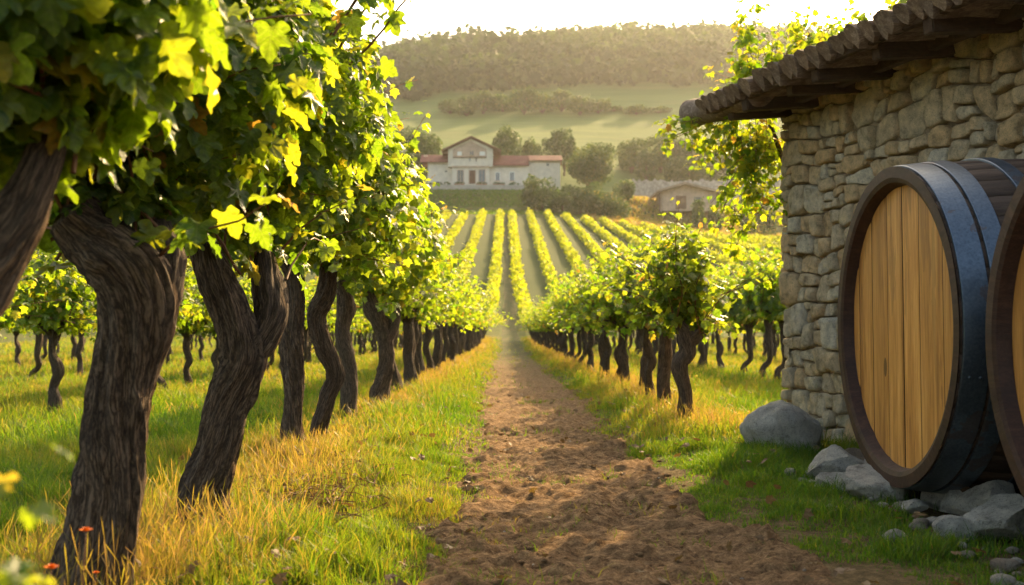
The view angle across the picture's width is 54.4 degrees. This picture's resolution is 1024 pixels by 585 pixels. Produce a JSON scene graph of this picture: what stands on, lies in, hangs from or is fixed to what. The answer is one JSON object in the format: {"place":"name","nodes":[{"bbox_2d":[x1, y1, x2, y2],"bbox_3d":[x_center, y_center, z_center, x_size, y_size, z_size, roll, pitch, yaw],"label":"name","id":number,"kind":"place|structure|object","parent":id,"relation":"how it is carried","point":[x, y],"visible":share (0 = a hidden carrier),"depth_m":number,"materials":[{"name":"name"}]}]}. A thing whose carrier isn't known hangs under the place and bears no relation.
{"place":"outdoors","nodes":[
{"label":"outdoors","id":0,"kind":"place"},
{"bbox_2d":[420,185,524,189],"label":"terrace","id":1,"kind":"structure","parent":0,"point":[485,187],"depth_m":335.07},
{"bbox_2d":[21,382,985,584],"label":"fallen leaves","id":2,"kind":"object","parent":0,"point":[279,578],"visible":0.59,"depth_m":6.00,"materials":[{"name":"brown plant"}]},
{"bbox_2d":[0,417,1023,584],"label":"grass","id":3,"kind":"structure","parent":0,"point":[33,465],"depth_m":6.45,"materials":[{"name":"plant"}]},
{"bbox_2d":[0,193,1023,584],"bbox_3d":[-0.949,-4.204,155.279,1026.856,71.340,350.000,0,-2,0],"label":"ground","id":4,"kind":"structure","parent":0,"point":[534,279],"depth_m":13.38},
{"bbox_2d":[0,294,23,334],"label":"grapevine","id":5,"kind":"object","parent":4,"relation":"on","point":[12,325],"visible":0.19,"depth_m":21.73,"materials":[{"name":"plant"}]},
{"bbox_2d":[1,293,34,367],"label":"grapevine","id":6,"kind":"object","parent":4,"relation":"on","point":[17,332],"visible":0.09,"depth_m":32.45,"materials":[{"name":"plant"}]},
{"bbox_2d":[0,445,72,584],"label":"vine shoot","id":7,"kind":"object","parent":4,"relation":"on","point":[14,571],"visible":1,"depth_m":1.34,"materials":[{"name":"plant"}]},
{"bbox_2d":[0,249,81,321],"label":"grapevine","id":8,"kind":"object","parent":4,"relation":"on","point":[23,285],"visible":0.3,"depth_m":11.89,"materials":[{"name":"plant"}]},
{"bbox_2d":[0,247,96,411],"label":"grapevine","id":9,"kind":"object","parent":4,"relation":"on","point":[51,321],"visible":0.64,"depth_m":14.47,"materials":[{"name":"plant"}]},
{"bbox_2d":[14,271,86,379],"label":"grapevine","id":10,"kind":"object","parent":4,"relation":"on","point":[38,347],"visible":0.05,"depth_m":23.43,"materials":[{"name":"plant"}]},
{"bbox_2d":[75,281,96,375],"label":"grapevine","id":11,"kind":"object","parent":4,"relation":"on","point":[80,346],"visible":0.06,"depth_m":26.02,"materials":[{"name":"plant"}]},
{"bbox_2d":[77,267,201,323],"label":"grapevine","id":12,"kind":"object","parent":4,"relation":"on","point":[192,282],"visible":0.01,"depth_m":16.93,"materials":[{"name":"plant"}]},
{"bbox_2d":[0,0,311,316],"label":"grapevine","id":13,"kind":"object","parent":4,"relation":"on","point":[103,85],"visible":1,"depth_m":2.97,"materials":[{"name":"green plant"}]},
{"bbox_2d":[157,258,197,389],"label":"grapevine","id":14,"kind":"object","parent":4,"relation":"on","point":[189,291],"visible":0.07,"depth_m":19.18,"materials":[{"name":"plant"}]},
{"bbox_2d":[31,0,343,584],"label":"grapevine","id":15,"kind":"object","parent":4,"relation":"on","point":[134,274],"visible":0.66,"depth_m":4.33,"materials":[{"name":"green plant"}]},
{"bbox_2d":[174,261,213,388],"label":"grapevine","id":16,"kind":"object","parent":4,"relation":"on","point":[197,320],"visible":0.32,"depth_m":20.74,"materials":[{"name":"plant"}]},
{"bbox_2d":[176,283,252,376],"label":"grapevine","id":17,"kind":"object","parent":4,"relation":"on","point":[214,357],"visible":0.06,"depth_m":23.06,"materials":[{"name":"plant"}]},
{"bbox_2d":[134,417,429,579],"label":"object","id":18,"kind":"object","parent":4,"relation":"on","point":[315,487],"visible":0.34,"depth_m":6.91,"materials":[{"name":"plant"}]},
{"bbox_2d":[175,0,411,530],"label":"grapevine","id":19,"kind":"object","parent":4,"relation":"on","point":[248,339],"visible":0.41,"depth_m":6.11,"materials":[{"name":"green plant"}]},
{"bbox_2d":[283,276,363,360],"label":"grapevine","id":20,"kind":"object","parent":4,"relation":"on","point":[306,340],"visible":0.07,"depth_m":31.57,"materials":[{"name":"plant"}]},
{"bbox_2d":[270,76,417,447],"bbox_3d":[-2.208,-0.324,9.806,2.649,3.977,2.377,-1,-2,19],"label":"grapevine","id":21,"kind":"object","parent":4,"relation":"on","point":[364,218],"visible":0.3,"depth_m":9.67,"materials":[{"name":"green plant"}]},
{"bbox_2d":[272,45,430,440],"bbox_3d":[-1.825,-0.333,10.602,1.925,4.144,3.110,0,-2,0],"label":"grapevine","id":22,"kind":"object","parent":4,"relation":"on","point":[319,308],"visible":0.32,"depth_m":10.42,"materials":[{"name":"green plant"}]},
{"bbox_2d":[305,170,444,418],"bbox_3d":[-1.966,-0.191,13.293,2.151,4.250,2.358,-1,-2,22],"label":"grapevine","id":23,"kind":"object","parent":4,"relation":"on","point":[349,284],"visible":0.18,"depth_m":13.26,"materials":[{"name":"green plant"}]},
{"bbox_2d":[0,348,781,386],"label":"grass","id":24,"kind":"structure","parent":4,"relation":"on","point":[735,360],"depth_m":29.68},
{"bbox_2d":[306,157,475,404],"bbox_3d":[-1.675,-0.013,15.678,2.371,4.084,3.242,-2,-3,43],"label":"grapevine","id":25,"kind":"object","parent":4,"relation":"on","point":[373,311],"visible":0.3,"depth_m":15.65,"materials":[{"name":"green plant"}]},
{"bbox_2d":[0,334,781,355],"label":"grass","id":26,"kind":"structure","parent":4,"relation":"on","point":[65,347],"depth_m":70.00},
{"bbox_2d":[329,232,483,385],"bbox_3d":[-2.065,0.305,19.616,2.714,3.538,3.176,0,-2,7],"label":"grapevine","id":27,"kind":"object","parent":4,"relation":"on","point":[410,373],"visible":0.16,"depth_m":19.66,"materials":[{"name":"green plant"}]},
{"bbox_2d":[354,269,474,373],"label":"grapevine","id":28,"kind":"object","parent":4,"relation":"on","point":[419,345],"visible":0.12,"depth_m":25.34,"materials":[{"name":"plant"}]},
{"bbox_2d":[0,337,841,584],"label":"dry grass","id":29,"kind":"structure","parent":4,"relation":"on","point":[147,520],"depth_m":5.72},
{"bbox_2d":[350,236,494,391],"bbox_3d":[-1.866,0.145,17.749,2.902,3.712,3.712,-1,-2,15],"label":"grapevine","id":30,"kind":"object","parent":4,"relation":"on","point":[396,376],"visible":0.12,"depth_m":17.89,"materials":[{"name":"green plant"}]},
{"bbox_2d":[0,371,856,454],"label":"grass","id":31,"kind":"structure","parent":4,"relation":"on","point":[36,402],"depth_m":13.66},
{"bbox_2d":[399,273,484,361],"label":"grapevine","id":32,"kind":"object","parent":4,"relation":"on","point":[462,314],"visible":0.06,"depth_m":31.23,"materials":[{"name":"plant"}]},
{"bbox_2d":[414,275,478,376],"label":"grapevine","id":33,"kind":"object","parent":4,"relation":"on","point":[417,333],"visible":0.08,"depth_m":23.37,"materials":[{"name":"plant"}]},
{"bbox_2d":[422,275,487,371],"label":"grapevine","id":34,"kind":"object","parent":4,"relation":"on","point":[426,349],"visible":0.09,"depth_m":27.09,"materials":[{"name":"plant"}]},
{"bbox_2d":[432,243,488,369],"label":"grapevine","id":35,"kind":"object","parent":4,"relation":"on","point":[437,347],"visible":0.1,"depth_m":29.12,"materials":[{"name":"plant"}]},
{"bbox_2d":[432,256,490,364],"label":"grapevine","id":36,"kind":"object","parent":4,"relation":"on","point":[446,342],"visible":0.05,"depth_m":33.10,"materials":[{"name":"plant"}]},
{"bbox_2d":[447,278,489,362],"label":"grapevine","id":37,"kind":"object","parent":4,"relation":"on","point":[452,342],"visible":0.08,"depth_m":34.71,"materials":[{"name":"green plant"}]},
{"bbox_2d":[187,207,781,346],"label":"vineyard rows","id":38,"kind":"object","parent":4,"relation":"on","point":[522,294],"visible":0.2,"depth_m":204.61,"materials":[{"name":"green plant"}]},
{"bbox_2d":[423,187,590,216],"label":"meadow grass","id":39,"kind":"structure","parent":4,"relation":"on","point":[490,201],"depth_m":326.53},
{"bbox_2d":[522,303,554,349],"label":"grapevine","id":40,"kind":"object","parent":4,"relation":"on","point":[549,329],"visible":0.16,"depth_m":48.14,"materials":[{"name":"plant"}]},
{"bbox_2d":[520,173,559,210],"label":"bush","id":41,"kind":"object","parent":4,"relation":"on","point":[532,196],"visible":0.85,"depth_m":316.06,"materials":[{"name":"green plant"}]},
{"bbox_2d":[543,286,575,357],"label":"grapevine","id":42,"kind":"object","parent":4,"relation":"on","point":[572,341],"visible":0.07,"depth_m":34.60,"materials":[{"name":"plant"}]},
{"bbox_2d":[543,191,580,214],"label":"bush","id":43,"kind":"object","parent":4,"relation":"on","point":[558,201],"visible":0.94,"depth_m":304.52,"materials":[{"name":"green plant"}]},
{"bbox_2d":[548,267,586,364],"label":"grapevine","id":44,"kind":"object","parent":4,"relation":"on","point":[584,339],"visible":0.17,"depth_m":29.83,"materials":[{"name":"green plant"}]},
{"bbox_2d":[544,266,598,372],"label":"grapevine","id":45,"kind":"object","parent":4,"relation":"on","point":[591,340],"visible":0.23,"depth_m":26.20,"materials":[{"name":"plant"}]},
{"bbox_2d":[543,250,619,373],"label":"grapevine","id":46,"kind":"object","parent":4,"relation":"on","point":[601,349],"visible":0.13,"depth_m":24.23,"materials":[{"name":"plant"}]},
{"bbox_2d":[560,181,603,214],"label":"bush","id":47,"kind":"object","parent":4,"relation":"on","point":[587,201],"visible":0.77,"depth_m":310.24,"materials":[{"name":"green plant"}]},
{"bbox_2d":[555,251,636,381],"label":"grapevine","id":48,"kind":"object","parent":4,"relation":"on","point":[612,320],"visible":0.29,"depth_m":19.51,"materials":[{"name":"plant"}]},
{"bbox_2d":[559,242,633,376],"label":"grapevine","id":49,"kind":"object","parent":4,"relation":"on","point":[605,339],"visible":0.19,"depth_m":22.80,"materials":[{"name":"plant"}]},
{"bbox_2d":[565,261,635,379],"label":"grapevine","id":50,"kind":"object","parent":4,"relation":"on","point":[618,346],"visible":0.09,"depth_m":20.84,"materials":[{"name":"green plant"}]},
{"bbox_2d":[594,191,631,218],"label":"bush","id":51,"kind":"object","parent":4,"relation":"on","point":[609,205],"visible":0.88,"depth_m":306.40,"materials":[{"name":"green plant"}]},
{"bbox_2d":[611,179,635,202],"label":"bush","id":52,"kind":"object","parent":4,"relation":"on","point":[629,187],"visible":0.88,"depth_m":330.25,"materials":[{"name":"green plant"}]},
{"bbox_2d":[569,247,721,387],"bbox_3d":[2.349,0.527,17.935,2.288,2.820,2.296,1,-2,-17],"label":"grapevine","id":53,"kind":"object","parent":4,"relation":"on","point":[643,360],"visible":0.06,"depth_m":17.62,"materials":[{"name":"green plant"}]},
{"bbox_2d":[589,217,703,395],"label":"grapevine","id":54,"kind":"object","parent":4,"relation":"on","point":[648,350],"visible":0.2,"depth_m":15.84,"materials":[{"name":"green plant"}]},
{"bbox_2d":[597,231,719,403],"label":"grapevine","id":55,"kind":"object","parent":4,"relation":"on","point":[664,334],"visible":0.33,"depth_m":14.12,"materials":[{"name":"green plant"}]},
{"bbox_2d":[583,197,778,416],"bbox_3d":[2.223,0.325,12.758,2.217,3.009,2.194,2,-3,-39],"label":"grapevine","id":56,"kind":"object","parent":4,"relation":"on","point":[680,293],"visible":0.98,"depth_m":12.59,"materials":[{"name":"green plant"}]},
{"bbox_2d":[580,190,784,236],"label":"dry scrub","id":57,"kind":"object","parent":4,"relation":"on","point":[659,222],"visible":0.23,"depth_m":321.64,"materials":[{"name":"yellow plant"}]},
{"bbox_2d":[650,182,725,212],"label":"barn","id":58,"kind":"structure","parent":4,"relation":"on","point":[685,194],"depth_m":323.76,"materials":[{"name":"paint"}]},
{"bbox_2d":[690,196,705,227],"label":"bush","id":59,"kind":"object","parent":4,"relation":"on","point":[696,216],"visible":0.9,"depth_m":300.72,"materials":[{"name":"green plant"}]},
{"bbox_2d":[707,204,723,229],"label":"bush","id":60,"kind":"object","parent":4,"relation":"on","point":[716,216],"visible":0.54,"depth_m":302.75,"materials":[{"name":"green plant"}]},
{"bbox_2d":[706,272,734,367],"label":"grapevine","id":61,"kind":"object","parent":4,"relation":"on","point":[720,346],"visible":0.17,"depth_m":30.01,"materials":[{"name":"plant"}]},
{"bbox_2d":[428,380,1023,584],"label":"pebbles","id":62,"kind":"object","parent":4,"relation":"on","point":[1006,564],"visible":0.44,"depth_m":5.28,"materials":[{"name":"stone"}]},
{"bbox_2d":[714,263,763,372],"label":"grapevine","id":63,"kind":"object","parent":4,"relation":"on","point":[736,308],"visible":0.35,"depth_m":27.79,"materials":[{"name":"plant"}]},
{"bbox_2d":[726,239,781,377],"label":"grapevine","id":64,"kind":"object","parent":4,"relation":"on","point":[750,306],"visible":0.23,"depth_m":25.95,"materials":[{"name":"plant"}]},
{"bbox_2d":[741,238,786,380],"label":"grapevine","id":65,"kind":"object","parent":4,"relation":"on","point":[766,302],"visible":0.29,"depth_m":23.73,"materials":[{"name":"plant"}]},
{"bbox_2d":[757,202,778,234],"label":"bush","id":66,"kind":"object","parent":4,"relation":"on","point":[767,227],"visible":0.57,"depth_m":308.14,"materials":[{"name":"green plant"}]},
{"bbox_2d":[739,400,822,450],"bbox_3d":[2.607,1.407,9.544,0.813,0.758,0.702,0,-2,0],"label":"boulder","id":67,"kind":"object","parent":4,"relation":"on","point":[780,419],"visible":0.65,"depth_m":9.30,"materials":[{"name":"stone"}]},
{"bbox_2d":[815,472,845,492],"bbox_3d":[2.468,1.442,7.413,0.405,0.231,0.352,0,-2,0],"label":"stone","id":68,"kind":"object","parent":4,"relation":"on","point":[822,475],"visible":0.3,"depth_m":7.38,"materials":[{"name":"stone"}]},
{"bbox_2d":[803,444,863,478],"bbox_3d":[2.599,1.422,8.012,0.478,0.376,0.495,-1,-3,31],"label":"stone","id":69,"kind":"object","parent":4,"relation":"on","point":[834,458],"visible":0.56,"depth_m":7.86,"materials":[{"name":"stone"}]},
{"bbox_2d":[679,0,1023,443],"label":"stone building","id":70,"kind":"structure","parent":4,"relation":"on","point":[858,107],"depth_m":10.01,"materials":[{"name":"stone"}]},
{"bbox_2d":[652,0,906,262],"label":"climbing vine","id":71,"kind":"object","parent":70,"relation":"attached to","point":[766,142],"visible":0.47,"depth_m":11.84,"materials":[{"name":"green plant"}]},
{"bbox_2d":[845,464,908,502],"bbox_3d":[2.587,1.400,7.036,0.470,0.367,0.545,0,-2,0],"label":"stone","id":72,"kind":"object","parent":4,"relation":"on","point":[867,479],"visible":0.39,"depth_m":6.90,"materials":[{"name":"stone"}]},
{"bbox_2d":[901,499,928,513],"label":"stone","id":73,"kind":"object","parent":4,"relation":"on","point":[920,505],"visible":0.85,"depth_m":6.46,"materials":[{"name":"stone"}]},
{"bbox_2d":[920,491,944,510],"bbox_3d":[2.896,1.396,6.728,0.259,0.238,0.211,-1,-2,22],"label":"stone","id":74,"kind":"object","parent":4,"relation":"on","point":[930,498],"visible":0.25,"depth_m":6.66,"materials":[{"name":"stone"}]},
{"bbox_2d":[911,486,973,515],"bbox_3d":[3.438,1.375,6.773,1.160,0.260,1.500,0,-2,0],"label":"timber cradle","id":75,"kind":"object","parent":4,"relation":"on","point":[962,490],"visible":0.06,"depth_m":7.07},
{"bbox_2d":[837,157,1023,495],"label":"wine cask","id":76,"kind":"object","parent":75,"relation":"on","point":[919,247],"visible":0.89,"depth_m":6.43,"materials":[{"name":"brown wood"}]},
{"bbox_2d":[939,490,961,514],"bbox_3d":[2.898,1.357,6.415,0.272,0.206,0.347,-1,-2,22],"label":"stone","id":77,"kind":"object","parent":4,"relation":"on","point":[949,498],"visible":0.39,"depth_m":6.33,"materials":[{"name":"stone"}]},
{"bbox_2d":[932,515,978,540],"bbox_3d":[2.538,1.349,5.718,0.257,0.146,0.163,0,-2,0],"label":"stone","id":78,"kind":"object","parent":4,"relation":"on","point":[943,522],"visible":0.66,"depth_m":5.66,"materials":[{"name":"stone"}]},
{"bbox_2d":[950,480,1015,516],"bbox_3d":[2.967,1.337,6.125,0.406,0.382,0.334,1,-2,-25],"label":"stone","id":79,"kind":"object","parent":4,"relation":"on","point":[965,502],"visible":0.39,"depth_m":6.08,"materials":[{"name":"stone"}]},
{"bbox_2d":[962,493,1023,539],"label":"stone","id":80,"kind":"object","parent":4,"relation":"on","point":[998,514],"visible":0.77,"depth_m":5.62,"materials":[{"name":"stone"}]},
{"bbox_2d":[365,80,783,217],"bbox_3d":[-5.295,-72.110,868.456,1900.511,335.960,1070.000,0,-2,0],"label":"hills","id":81,"kind":"structure","parent":0,"point":[615,128],"depth_m":536.02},
{"bbox_2d":[393,125,443,180],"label":"tree","id":82,"kind":"object","parent":81,"relation":"on","point":[433,144],"visible":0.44,"depth_m":360.65,"materials":[{"name":"green plant"}]},
{"bbox_2d":[451,95,479,115],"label":"tree","id":83,"kind":"object","parent":81,"relation":"on","point":[472,106],"visible":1,"depth_m":548.83,"materials":[{"name":"green plant"}]},
{"bbox_2d":[472,90,497,113],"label":"tree","id":84,"kind":"object","parent":81,"relation":"on","point":[488,103],"visible":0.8,"depth_m":554.45,"materials":[{"name":"green plant"}]},
{"bbox_2d":[420,136,561,188],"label":"villa","id":85,"kind":"object","parent":81,"relation":"on","point":[470,160],"visible":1,"depth_m":343.29,"materials":[{"name":"paint"}]},
{"bbox_2d":[489,92,516,111],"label":"tree","id":86,"kind":"object","parent":81,"relation":"on","point":[502,106],"visible":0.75,"depth_m":560.46,"materials":[{"name":"green plant"}]},
{"bbox_2d":[492,124,521,155],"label":"tree","id":87,"kind":"object","parent":81,"relation":"on","point":[502,142],"visible":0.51,"depth_m":395.12,"materials":[{"name":"green plant"}]},
{"bbox_2d":[509,86,539,114],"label":"tree","id":88,"kind":"object","parent":81,"relation":"on","point":[521,96],"visible":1,"depth_m":548.66,"materials":[{"name":"green plant"}]},
{"bbox_2d":[520,136,542,155],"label":"tree","id":89,"kind":"object","parent":81,"relation":"on","point":[528,148],"visible":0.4,"depth_m":400.50,"materials":[{"name":"green plant"}]},
{"bbox_2d":[526,91,558,112],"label":"tree","id":90,"kind":"object","parent":81,"relation":"on","point":[545,104],"visible":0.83,"depth_m":554.84,"materials":[{"name":"green plant"}]},
{"bbox_2d":[541,136,558,155],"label":"tree","id":91,"kind":"object","parent":81,"relation":"on","point":[551,145],"visible":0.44,"depth_m":406.79,"materials":[{"name":"green plant"}]},
{"bbox_2d":[552,88,573,111],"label":"tree","id":92,"kind":"object","parent":81,"relation":"on","point":[563,95],"visible":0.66,"depth_m":561.64,"materials":[{"name":"green plant"}]},
{"bbox_2d":[550,127,578,175],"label":"tree","id":93,"kind":"object","parent":81,"relation":"on","point":[567,146],"visible":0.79,"depth_m":410.51,"materials":[{"name":"green plant"}]},
{"bbox_2d":[563,94,597,114],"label":"tree","id":94,"kind":"object","parent":81,"relation":"on","point":[572,102],"visible":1,"depth_m":547.96,"materials":[{"name":"green plant"}]},
{"bbox_2d":[565,142,615,186],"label":"tree","id":95,"kind":"object","parent":81,"relation":"on","point":[590,166],"visible":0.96,"depth_m":336.69,"materials":[{"name":"green plant"}]},
{"bbox_2d":[343,18,847,101],"bbox_3d":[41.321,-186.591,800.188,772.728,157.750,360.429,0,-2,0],"label":"forest","id":96,"kind":"object","parent":81,"relation":"on","point":[633,54],"visible":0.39,"depth_m":666.24,"materials":[{"name":"green plant"}]},
{"bbox_2d":[585,97,611,112],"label":"tree","id":97,"kind":"object","parent":81,"relation":"on","point":[601,104],"visible":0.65,"depth_m":556.20,"materials":[{"name":"green plant"}]},
{"bbox_2d":[613,137,647,172],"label":"tree","id":98,"kind":"object","parent":81,"relation":"on","point":[623,150],"visible":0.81,"depth_m":425.39,"materials":[{"name":"green plant"}]},
{"bbox_2d":[621,104,649,114],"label":"tree","id":99,"kind":"object","parent":81,"relation":"on","point":[638,109],"visible":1,"depth_m":549.23,"materials":[{"name":"green plant"}]},
{"bbox_2d":[632,151,659,179],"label":"tree","id":100,"kind":"object","parent":81,"relation":"on","point":[645,163],"visible":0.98,"depth_m":415.89,"materials":[{"name":"green plant"}]},
{"bbox_2d":[638,132,681,172],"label":"tree","id":101,"kind":"object","parent":81,"relation":"on","point":[663,158],"visible":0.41,"depth_m":428.18,"materials":[{"name":"green plant"}]},
{"bbox_2d":[662,156,689,181],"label":"tree","id":102,"kind":"object","parent":81,"relation":"on","point":[671,169],"visible":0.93,"depth_m":411.86,"materials":[{"name":"green plant"}]},
{"bbox_2d":[673,136,706,175],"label":"tree","id":103,"kind":"object","parent":81,"relation":"on","point":[684,152],"visible":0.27,"depth_m":426.52,"materials":[{"name":"green plant"}]},
{"bbox_2d":[624,178,780,200],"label":"retaining wall","id":104,"kind":"structure","parent":81,"relation":"on","point":[645,188],"depth_m":354.12,"materials":[{"name":"stone"}]},
{"bbox_2d":[688,154,718,181],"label":"tree","id":105,"kind":"object","parent":81,"relation":"on","point":[696,175],"visible":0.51,"depth_m":412.27,"materials":[{"name":"green plant"}]},
{"bbox_2d":[331,0,898,48],"label":"sky","id":106,"kind":"structure","parent":0,"point":[421,16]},
{"bbox_2d":[418,215,836,584],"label":"dirt path","id":107,"kind":"structure","parent":0,"point":[579,540],"depth_m":6.43,"materials":[{"name":"soil"}]},
{"bbox_2d":[246,386,754,581],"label":"soil clods","id":108,"kind":"object","parent":107,"relation":"on","point":[588,557],"visible":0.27,"depth_m":6.49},
{"bbox_3d":[3.443,1.282,4.394,1.160,0.260,1.500,0,-2,0],"label":"timber cradle","id":109,"kind":"object","parent":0,"visible":0},
{"bbox_2d":[985,175,1023,497],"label":"wine cask","id":110,"kind":"object","parent":109,"relation":"on","point":[1004,334],"visible":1,"depth_m":5.27,"materials":[{"name":"brown wood"}]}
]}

